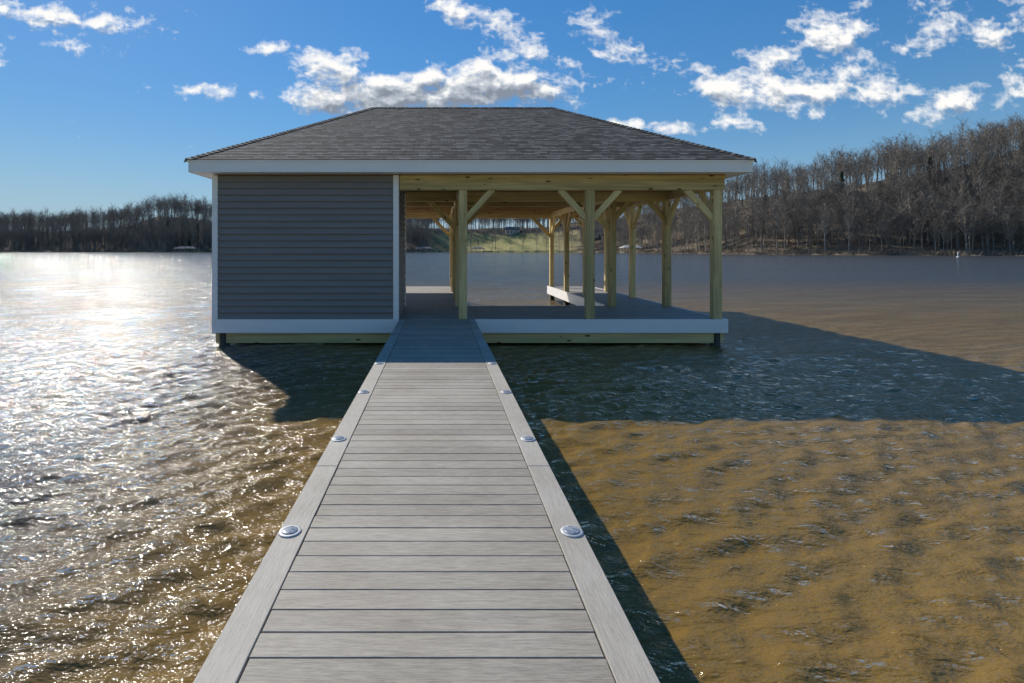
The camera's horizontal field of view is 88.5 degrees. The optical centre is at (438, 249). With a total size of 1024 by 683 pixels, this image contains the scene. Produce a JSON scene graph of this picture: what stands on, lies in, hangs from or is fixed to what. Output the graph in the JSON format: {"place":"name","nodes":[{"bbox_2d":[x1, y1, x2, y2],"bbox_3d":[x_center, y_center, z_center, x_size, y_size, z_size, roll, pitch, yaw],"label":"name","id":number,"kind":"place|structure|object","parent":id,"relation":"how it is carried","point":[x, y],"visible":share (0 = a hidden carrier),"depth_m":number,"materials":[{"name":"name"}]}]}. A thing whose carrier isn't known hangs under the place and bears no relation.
{"place":"outdoors","nodes":[
{"label":"outdoors","id":0,"kind":"place"},
{"bbox_2d":[0,252,1023,682],"bbox_3d":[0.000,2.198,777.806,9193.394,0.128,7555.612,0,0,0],"label":"lake water","id":1,"kind":"structure","parent":0,"point":[810,470],"depth_m":5.54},
{"bbox_2d":[173,246,198,251],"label":"boat dock","id":2,"kind":"object","parent":1,"relation":"in","point":[185,247],"visible":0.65,"depth_m":388.12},
{"bbox_2d":[193,319,659,682],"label":"walkway pier","id":3,"kind":"structure","parent":1,"relation":"in","point":[431,514],"depth_m":2.67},
{"bbox_2d":[278,525,301,537],"bbox_3d":[-0.842,1.589,2.940,0.128,0.016,0.128,0,0,0],"label":"deck light","id":4,"kind":"object","parent":3,"relation":"on","point":[290,531],"visible":1,"depth_m":2.92,"materials":[{"name":"metal"}]},
{"bbox_2d":[331,436,346,441],"bbox_3d":[-0.842,1.589,4.380,0.128,0.016,0.128,0,0,0],"label":"deck light","id":5,"kind":"object","parent":3,"relation":"on","point":[339,438],"visible":1,"depth_m":4.35,"materials":[{"name":"metal"}]},
{"bbox_2d":[521,436,535,441],"bbox_3d":[0.752,1.589,4.380,0.128,0.016,0.128,0,0,0],"label":"deck light","id":6,"kind":"object","parent":3,"relation":"on","point":[528,438],"visible":1,"depth_m":4.35,"materials":[{"name":"metal"}]},
{"bbox_2d":[560,525,583,537],"bbox_3d":[0.752,1.589,2.940,0.128,0.016,0.128,0,0,0],"label":"deck light","id":7,"kind":"object","parent":3,"relation":"on","point":[570,531],"visible":1,"depth_m":2.92,"materials":[{"name":"metal"}]},
{"bbox_2d":[184,107,756,345],"bbox_3d":[0.700,-0.309,17.225,12.772,8.819,11.582,0,0,0],"label":"boathouse","id":8,"kind":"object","parent":1,"relation":"in","point":[308,233],"visible":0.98,"depth_m":11.93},
{"bbox_2d":[0,0,1023,133],"bbox_3d":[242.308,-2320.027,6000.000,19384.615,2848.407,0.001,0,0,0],"label":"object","id":9,"kind":"structure","parent":0,"point":[478,81],"depth_m":6000.00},
{"bbox_2d":[0,149,1023,255],"bbox_3d":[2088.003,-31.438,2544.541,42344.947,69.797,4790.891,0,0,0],"label":"hillside ground","id":10,"kind":"structure","parent":0,"point":[441,242],"depth_m":308.63,"materials":[{"name":"grass"},{"name":"soil"}]},
{"bbox_2d":[0,112,1023,251],"bbox_3d":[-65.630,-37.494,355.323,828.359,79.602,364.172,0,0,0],"label":"woodland","id":11,"kind":"object","parent":10,"relation":"on","point":[120,219],"visible":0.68,"depth_m":301.61,"materials":[{"name":"brown plant"}]},
{"bbox_2d":[1,153,1023,255],"bbox_3d":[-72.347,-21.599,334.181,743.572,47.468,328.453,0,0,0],"label":"underbrush","id":12,"kind":"object","parent":10,"relation":"on","point":[876,250],"visible":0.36,"depth_m":222.33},
{"bbox_2d":[505,225,519,234],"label":"lake house","id":13,"kind":"structure","parent":10,"relation":"on","point":[513,230],"depth_m":468.53,"materials":[{"name":"grey glass"}]},
{"bbox_2d":[724,217,738,250],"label":"bare tree","id":14,"kind":"object","parent":10,"relation":"on","point":[731,229],"visible":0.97,"depth_m":254.42,"materials":[{"name":"brown plant"}]},
{"bbox_2d":[730,214,749,248],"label":"bare tree","id":15,"kind":"object","parent":10,"relation":"on","point":[737,229],"visible":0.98,"depth_m":252.83,"materials":[{"name":"brown plant"}]},
{"bbox_2d":[746,212,758,247],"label":"bare tree","id":16,"kind":"object","parent":10,"relation":"on","point":[751,220],"visible":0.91,"depth_m":245.77,"materials":[{"name":"brown plant"}]},
{"bbox_2d":[750,213,770,250],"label":"bare tree","id":17,"kind":"object","parent":10,"relation":"on","point":[759,229],"visible":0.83,"depth_m":235.96,"materials":[{"name":"brown plant"}]},
{"bbox_2d":[752,195,772,243],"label":"bare tree","id":18,"kind":"object","parent":10,"relation":"on","point":[765,206],"visible":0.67,"depth_m":247.72,"materials":[{"name":"brown plant"}]},
{"bbox_2d":[753,212,774,250],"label":"bare tree","id":19,"kind":"object","parent":10,"relation":"on","point":[763,227],"visible":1,"depth_m":233.48,"materials":[{"name":"brown plant"}]},
{"bbox_2d":[767,225,781,250],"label":"bare tree","id":20,"kind":"object","parent":10,"relation":"on","point":[775,235],"visible":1,"depth_m":229.63,"materials":[{"name":"brown plant"}]},
{"bbox_2d":[765,202,788,250],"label":"bare tree","id":21,"kind":"object","parent":10,"relation":"on","point":[777,220],"visible":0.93,"depth_m":232.25,"materials":[{"name":"brown plant"}]},
{"bbox_2d":[769,202,795,247],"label":"bare tree","id":22,"kind":"object","parent":10,"relation":"on","point":[784,211],"visible":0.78,"depth_m":235.03,"materials":[{"name":"brown plant"}]},
{"bbox_2d":[776,216,797,243],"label":"bare tree","id":23,"kind":"object","parent":10,"relation":"on","point":[787,227],"visible":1,"depth_m":227.43,"materials":[{"name":"brown plant"}]},
{"bbox_2d":[786,199,811,231],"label":"bare tree","id":24,"kind":"object","parent":10,"relation":"on","point":[803,218],"visible":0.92,"depth_m":227.65,"materials":[{"name":"brown plant"}]},
{"bbox_2d":[792,215,805,249],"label":"bare tree","id":25,"kind":"object","parent":10,"relation":"on","point":[799,224],"visible":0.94,"depth_m":226.96,"materials":[{"name":"brown plant"}]},
{"bbox_2d":[794,191,821,244],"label":"bare tree","id":26,"kind":"object","parent":10,"relation":"on","point":[807,198],"visible":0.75,"depth_m":230.22,"materials":[{"name":"brown plant"}]},
{"bbox_2d":[801,207,815,247],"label":"bare tree","id":27,"kind":"object","parent":10,"relation":"on","point":[806,219],"visible":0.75,"depth_m":227.43,"materials":[{"name":"brown plant"}]},
{"bbox_2d":[801,210,819,244],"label":"bare tree","id":28,"kind":"object","parent":10,"relation":"on","point":[809,224],"visible":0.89,"depth_m":225.68,"materials":[{"name":"brown plant"}]},
{"bbox_2d":[797,185,827,239],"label":"bare tree","id":29,"kind":"object","parent":10,"relation":"on","point":[818,191],"visible":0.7,"depth_m":234.32,"materials":[{"name":"brown plant"}]},
{"bbox_2d":[810,223,828,251],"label":"bare tree","id":30,"kind":"object","parent":10,"relation":"on","point":[817,231],"visible":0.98,"depth_m":217.27,"materials":[{"name":"brown plant"}]},
{"bbox_2d":[814,204,835,250],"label":"bare tree","id":31,"kind":"object","parent":10,"relation":"on","point":[823,215],"visible":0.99,"depth_m":216.10,"materials":[{"name":"brown plant"}]},
{"bbox_2d":[811,198,842,246],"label":"bare tree","id":32,"kind":"object","parent":10,"relation":"on","point":[830,204],"visible":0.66,"depth_m":222.50,"materials":[{"name":"brown plant"}]},
{"bbox_2d":[821,179,842,221],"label":"bare tree","id":33,"kind":"object","parent":10,"relation":"on","point":[834,191],"visible":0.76,"depth_m":240.13,"materials":[{"name":"brown plant"}]},
{"bbox_2d":[827,204,845,248],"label":"bare tree","id":34,"kind":"object","parent":10,"relation":"on","point":[835,222],"visible":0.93,"depth_m":216.99,"materials":[{"name":"brown plant"}]},
{"bbox_2d":[832,191,848,235],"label":"bare tree","id":35,"kind":"object","parent":10,"relation":"on","point":[843,194],"visible":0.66,"depth_m":228.96,"materials":[{"name":"brown plant"}]},
{"bbox_2d":[833,201,853,247],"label":"bare tree","id":36,"kind":"object","parent":10,"relation":"on","point":[846,209],"visible":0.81,"depth_m":217.53,"materials":[{"name":"brown plant"}]},
{"bbox_2d":[837,181,859,227],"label":"bare tree","id":37,"kind":"object","parent":10,"relation":"on","point":[845,188],"visible":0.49,"depth_m":232.77,"materials":[{"name":"brown plant"}]},
{"bbox_2d":[839,213,862,250],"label":"bare tree","id":38,"kind":"object","parent":10,"relation":"on","point":[848,225],"visible":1,"depth_m":209.14,"materials":[{"name":"brown plant"}]},
{"bbox_2d":[841,180,865,240],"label":"bare tree","id":39,"kind":"object","parent":10,"relation":"on","point":[852,196],"visible":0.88,"depth_m":221.66,"materials":[{"name":"brown plant"}]},
{"bbox_2d":[848,202,882,249],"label":"bare tree","id":40,"kind":"object","parent":10,"relation":"on","point":[860,216],"visible":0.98,"depth_m":209.98,"materials":[{"name":"brown plant"}]},
{"bbox_2d":[863,224,877,249],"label":"bare tree","id":41,"kind":"object","parent":10,"relation":"on","point":[869,237],"visible":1,"depth_m":205.59,"materials":[{"name":"brown plant"}]},
{"bbox_2d":[857,176,889,211],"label":"bare tree","id":42,"kind":"object","parent":10,"relation":"on","point":[869,183],"visible":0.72,"depth_m":230.32,"materials":[{"name":"brown plant"}]},
{"bbox_2d":[858,198,890,244],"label":"bare tree","id":43,"kind":"object","parent":10,"relation":"on","point":[869,215],"visible":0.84,"depth_m":215.11,"materials":[{"name":"brown plant"}]},
{"bbox_2d":[865,204,886,245],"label":"bare tree","id":44,"kind":"object","parent":10,"relation":"on","point":[876,208],"visible":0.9,"depth_m":213.09,"materials":[{"name":"brown plant"}]},
{"bbox_2d":[864,183,891,232],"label":"bare tree","id":45,"kind":"object","parent":10,"relation":"on","point":[874,191],"visible":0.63,"depth_m":222.85,"materials":[{"name":"brown plant"}]},
{"bbox_2d":[874,216,889,248],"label":"bare tree","id":46,"kind":"object","parent":10,"relation":"on","point":[881,228],"visible":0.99,"depth_m":204.69,"materials":[{"name":"brown plant"}]},
{"bbox_2d":[877,213,898,248],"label":"bare tree","id":47,"kind":"object","parent":10,"relation":"on","point":[894,226],"visible":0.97,"depth_m":205.97,"materials":[{"name":"brown plant"}]},
{"bbox_2d":[875,206,903,247],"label":"bare tree","id":48,"kind":"object","parent":10,"relation":"on","point":[887,210],"visible":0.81,"depth_m":208.40,"materials":[{"name":"brown plant"}]},
{"bbox_2d":[882,182,906,207],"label":"bare tree","id":49,"kind":"object","parent":10,"relation":"on","point":[892,195],"visible":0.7,"depth_m":221.26,"materials":[{"name":"brown plant"}]},
{"bbox_2d":[889,198,913,246],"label":"bare tree","id":50,"kind":"object","parent":10,"relation":"on","point":[900,212],"visible":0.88,"depth_m":205.60,"materials":[{"name":"brown plant"}]},
{"bbox_2d":[885,169,920,229],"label":"bare tree","id":51,"kind":"object","parent":10,"relation":"on","point":[910,179],"visible":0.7,"depth_m":218.91,"materials":[{"name":"brown plant"}]},
{"bbox_2d":[894,216,913,247],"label":"bare tree","id":52,"kind":"object","parent":10,"relation":"on","point":[904,230],"visible":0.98,"depth_m":203.73,"materials":[{"name":"brown plant"}]},
{"bbox_2d":[890,154,921,182],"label":"bare tree","id":53,"kind":"object","parent":10,"relation":"on","point":[905,165],"visible":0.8,"depth_m":235.21,"materials":[{"name":"brown plant"}]},
{"bbox_2d":[894,195,919,244],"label":"bare tree","id":54,"kind":"object","parent":10,"relation":"on","point":[909,206],"visible":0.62,"depth_m":208.51,"materials":[{"name":"brown plant"}]},
{"bbox_2d":[891,187,922,240],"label":"bare tree","id":55,"kind":"object","parent":10,"relation":"on","point":[907,196],"visible":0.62,"depth_m":212.54,"materials":[{"name":"brown plant"}]},
{"bbox_2d":[900,200,924,249],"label":"bare tree","id":56,"kind":"object","parent":10,"relation":"on","point":[914,208],"visible":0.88,"depth_m":202.15,"materials":[{"name":"brown plant"}]},
{"bbox_2d":[905,215,923,250],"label":"bare tree","id":57,"kind":"object","parent":10,"relation":"on","point":[917,229],"visible":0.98,"depth_m":198.75,"materials":[{"name":"brown plant"}]},
{"bbox_2d":[904,204,935,250],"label":"bare tree","id":58,"kind":"object","parent":10,"relation":"on","point":[924,219],"visible":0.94,"depth_m":198.66,"materials":[{"name":"brown plant"}]},
{"bbox_2d":[907,189,935,242],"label":"bare tree","id":59,"kind":"object","parent":10,"relation":"on","point":[921,195],"visible":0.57,"depth_m":208.45,"materials":[{"name":"brown plant"}]},
{"bbox_2d":[915,193,932,243],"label":"bare tree","id":60,"kind":"object","parent":10,"relation":"on","point":[926,212],"visible":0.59,"depth_m":206.08,"materials":[{"name":"brown plant"}]},
{"bbox_2d":[916,199,932,246],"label":"bare tree","id":61,"kind":"object","parent":10,"relation":"on","point":[924,217],"visible":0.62,"depth_m":204.40,"materials":[{"name":"brown plant"}]},
{"bbox_2d":[913,169,937,202],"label":"bare tree","id":62,"kind":"object","parent":10,"relation":"on","point":[924,176],"visible":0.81,"depth_m":220.13,"materials":[{"name":"brown plant"}]},
{"bbox_2d":[918,189,944,237],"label":"bare tree","id":63,"kind":"object","parent":10,"relation":"on","point":[933,204],"visible":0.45,"depth_m":208.90,"materials":[{"name":"brown plant"}]},
{"bbox_2d":[925,223,941,251],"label":"bare tree","id":64,"kind":"object","parent":10,"relation":"on","point":[935,230],"visible":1,"depth_m":194.18,"materials":[{"name":"brown plant"}]},
{"bbox_2d":[926,213,940,246],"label":"bare tree","id":65,"kind":"object","parent":10,"relation":"on","point":[932,215],"visible":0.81,"depth_m":200.91,"materials":[{"name":"brown plant"}]},
{"bbox_2d":[922,155,948,206],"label":"bare tree","id":66,"kind":"object","parent":10,"relation":"on","point":[934,175],"visible":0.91,"depth_m":224.30,"materials":[{"name":"brown plant"}]},
{"bbox_2d":[929,178,943,201],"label":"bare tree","id":67,"kind":"object","parent":10,"relation":"on","point":[935,191],"visible":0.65,"depth_m":223.28,"materials":[{"name":"brown plant"}]},
{"bbox_2d":[919,199,954,247],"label":"bare tree","id":68,"kind":"object","parent":10,"relation":"on","point":[937,209],"visible":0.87,"depth_m":200.05,"materials":[{"name":"brown plant"}]},
{"bbox_2d":[929,205,955,249],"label":"bare tree","id":69,"kind":"object","parent":10,"relation":"on","point":[943,222],"visible":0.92,"depth_m":196.26,"materials":[{"name":"brown plant"}]},
{"bbox_2d":[935,189,961,239],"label":"bare tree","id":70,"kind":"object","parent":10,"relation":"on","point":[952,201],"visible":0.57,"depth_m":204.08,"materials":[{"name":"brown plant"}]},
{"bbox_2d":[938,145,958,185],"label":"bare tree","id":71,"kind":"object","parent":10,"relation":"on","point":[951,147],"visible":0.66,"depth_m":232.72,"materials":[{"name":"brown plant"}]},
{"bbox_2d":[940,202,958,246],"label":"bare tree","id":72,"kind":"object","parent":10,"relation":"on","point":[948,218],"visible":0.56,"depth_m":199.42,"materials":[{"name":"brown plant"}]},
{"bbox_2d":[941,225,957,250],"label":"bare tree","id":73,"kind":"object","parent":10,"relation":"on","point":[946,233],"visible":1,"depth_m":192.24,"materials":[{"name":"brown plant"}]},
{"bbox_2d":[940,175,965,215],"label":"bare tree","id":74,"kind":"object","parent":10,"relation":"on","point":[957,185],"visible":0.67,"depth_m":212.81,"materials":[{"name":"brown plant"}]},
{"bbox_2d":[937,195,969,244],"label":"bare tree","id":75,"kind":"object","parent":10,"relation":"on","point":[957,204],"visible":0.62,"depth_m":200.43,"materials":[{"name":"brown plant"}]},
{"bbox_2d":[945,151,966,184],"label":"bare tree","id":76,"kind":"object","parent":10,"relation":"on","point":[957,169],"visible":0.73,"depth_m":220.86,"materials":[{"name":"brown plant"}]},
{"bbox_2d":[939,176,974,218],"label":"bare tree","id":77,"kind":"object","parent":10,"relation":"on","point":[961,186],"visible":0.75,"depth_m":208.86,"materials":[{"name":"brown plant"}]},
{"bbox_2d":[949,210,973,250],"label":"bare tree","id":78,"kind":"object","parent":10,"relation":"on","point":[956,227],"visible":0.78,"depth_m":192.84,"materials":[{"name":"brown plant"}]},
{"bbox_2d":[950,142,979,190],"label":"bare tree","id":79,"kind":"object","parent":10,"relation":"on","point":[969,156],"visible":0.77,"depth_m":227.51,"materials":[{"name":"brown plant"}]},
{"bbox_2d":[951,202,979,252],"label":"bare tree","id":80,"kind":"object","parent":10,"relation":"on","point":[964,218],"visible":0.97,"depth_m":189.92,"materials":[{"name":"brown plant"}]},
{"bbox_2d":[953,198,987,252],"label":"bare tree","id":81,"kind":"object","parent":10,"relation":"on","point":[971,216],"visible":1,"depth_m":188.61,"materials":[{"name":"brown plant"}]},
{"bbox_2d":[953,164,991,212],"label":"bare tree","id":82,"kind":"object","parent":10,"relation":"on","point":[975,172],"visible":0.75,"depth_m":210.50,"materials":[{"name":"brown plant"}]},
{"bbox_2d":[961,193,990,246],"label":"bare tree","id":83,"kind":"object","parent":10,"relation":"on","point":[966,202],"visible":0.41,"depth_m":196.01,"materials":[{"name":"brown plant"}]},
{"bbox_2d":[966,207,989,251],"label":"bare tree","id":84,"kind":"object","parent":10,"relation":"on","point":[974,227],"visible":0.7,"depth_m":190.42,"materials":[{"name":"brown plant"}]},
{"bbox_2d":[962,209,1001,250],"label":"bare tree","id":85,"kind":"object","parent":10,"relation":"on","point":[978,220],"visible":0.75,"depth_m":189.87,"materials":[{"name":"brown plant"}]},
{"bbox_2d":[962,155,1003,189],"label":"bare tree","id":86,"kind":"object","parent":10,"relation":"on","point":[989,167],"visible":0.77,"depth_m":214.77,"materials":[{"name":"brown plant"}]},
{"bbox_2d":[962,176,1004,229],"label":"bare tree","id":87,"kind":"object","parent":10,"relation":"on","point":[981,188],"visible":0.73,"depth_m":202.77,"materials":[{"name":"brown plant"}]},
{"bbox_2d":[973,147,993,194],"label":"bare tree","id":88,"kind":"object","parent":10,"relation":"on","point":[982,163],"visible":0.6,"depth_m":220.45,"materials":[{"name":"brown plant"}]},
{"bbox_2d":[977,189,1004,248],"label":"bare tree","id":89,"kind":"object","parent":10,"relation":"on","point":[991,204],"visible":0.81,"depth_m":191.42,"materials":[{"name":"brown plant"}]},
{"bbox_2d":[980,212,1003,252],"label":"bare tree","id":90,"kind":"object","parent":10,"relation":"on","point":[987,226],"visible":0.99,"depth_m":187.50,"materials":[{"name":"brown plant"}]},
{"bbox_2d":[973,183,1013,239],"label":"bare tree","id":91,"kind":"object","parent":10,"relation":"on","point":[991,189],"visible":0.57,"depth_m":196.29,"materials":[{"name":"brown plant"}]},
{"bbox_2d":[985,134,1013,169],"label":"bare tree","id":92,"kind":"object","parent":10,"relation":"on","point":[998,144],"visible":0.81,"depth_m":226.24,"materials":[{"name":"brown plant"}]},
{"bbox_2d":[985,177,1019,230],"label":"bare tree","id":93,"kind":"object","parent":10,"relation":"on","point":[1000,183],"visible":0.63,"depth_m":201.43,"materials":[{"name":"brown plant"}]},
{"bbox_2d":[985,156,1023,194],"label":"bare tree","id":94,"kind":"object","parent":10,"relation":"on","point":[1012,164],"visible":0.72,"depth_m":209.56,"materials":[{"name":"brown plant"}]},
{"bbox_2d":[990,165,1022,201],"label":"bare tree","id":95,"kind":"object","parent":10,"relation":"on","point":[1010,175],"visible":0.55,"depth_m":207.78,"materials":[{"name":"brown plant"}]},
{"bbox_2d":[995,211,1018,249],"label":"bare tree","id":96,"kind":"object","parent":10,"relation":"on","point":[1006,219],"visible":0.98,"depth_m":184.71,"materials":[{"name":"brown plant"}]},
{"bbox_2d":[993,202,1021,248],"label":"bare tree","id":97,"kind":"object","parent":10,"relation":"on","point":[1001,206],"visible":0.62,"depth_m":189.30,"materials":[{"name":"brown plant"}]},
{"bbox_2d":[994,137,1022,169],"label":"bare tree","id":98,"kind":"object","parent":10,"relation":"on","point":[1007,145],"visible":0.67,"depth_m":223.07,"materials":[{"name":"brown plant"}]},
{"bbox_2d":[994,140,1022,172],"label":"bare tree","id":99,"kind":"object","parent":10,"relation":"on","point":[1006,149],"visible":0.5,"depth_m":219.75,"materials":[{"name":"brown plant"}]},
{"bbox_2d":[997,150,1020,182],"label":"bare tree","id":100,"kind":"object","parent":10,"relation":"on","point":[1006,157],"visible":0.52,"depth_m":215.68,"materials":[{"name":"brown plant"}]},
{"bbox_2d":[998,179,1023,235],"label":"bare tree","id":101,"kind":"object","parent":10,"relation":"on","point":[1017,192],"visible":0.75,"depth_m":195.57,"materials":[{"name":"brown plant"}]},
{"bbox_2d":[999,211,1022,250],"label":"bare tree","id":102,"kind":"object","parent":10,"relation":"on","point":[1004,228],"visible":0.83,"depth_m":185.93,"materials":[{"name":"brown plant"}]},
{"bbox_2d":[1003,192,1023,245],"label":"bare tree","id":103,"kind":"object","parent":10,"relation":"on","point":[1010,204],"visible":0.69,"depth_m":190.06,"materials":[{"name":"brown plant"}]},
{"bbox_2d":[1003,207,1023,249],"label":"bare tree","id":104,"kind":"object","parent":10,"relation":"on","point":[1014,215],"visible":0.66,"depth_m":187.07,"materials":[{"name":"brown plant"}]},
{"bbox_2d":[1003,134,1023,158],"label":"bare tree","id":105,"kind":"object","parent":10,"relation":"on","point":[1019,142],"visible":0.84,"depth_m":228.31,"materials":[{"name":"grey plant"}]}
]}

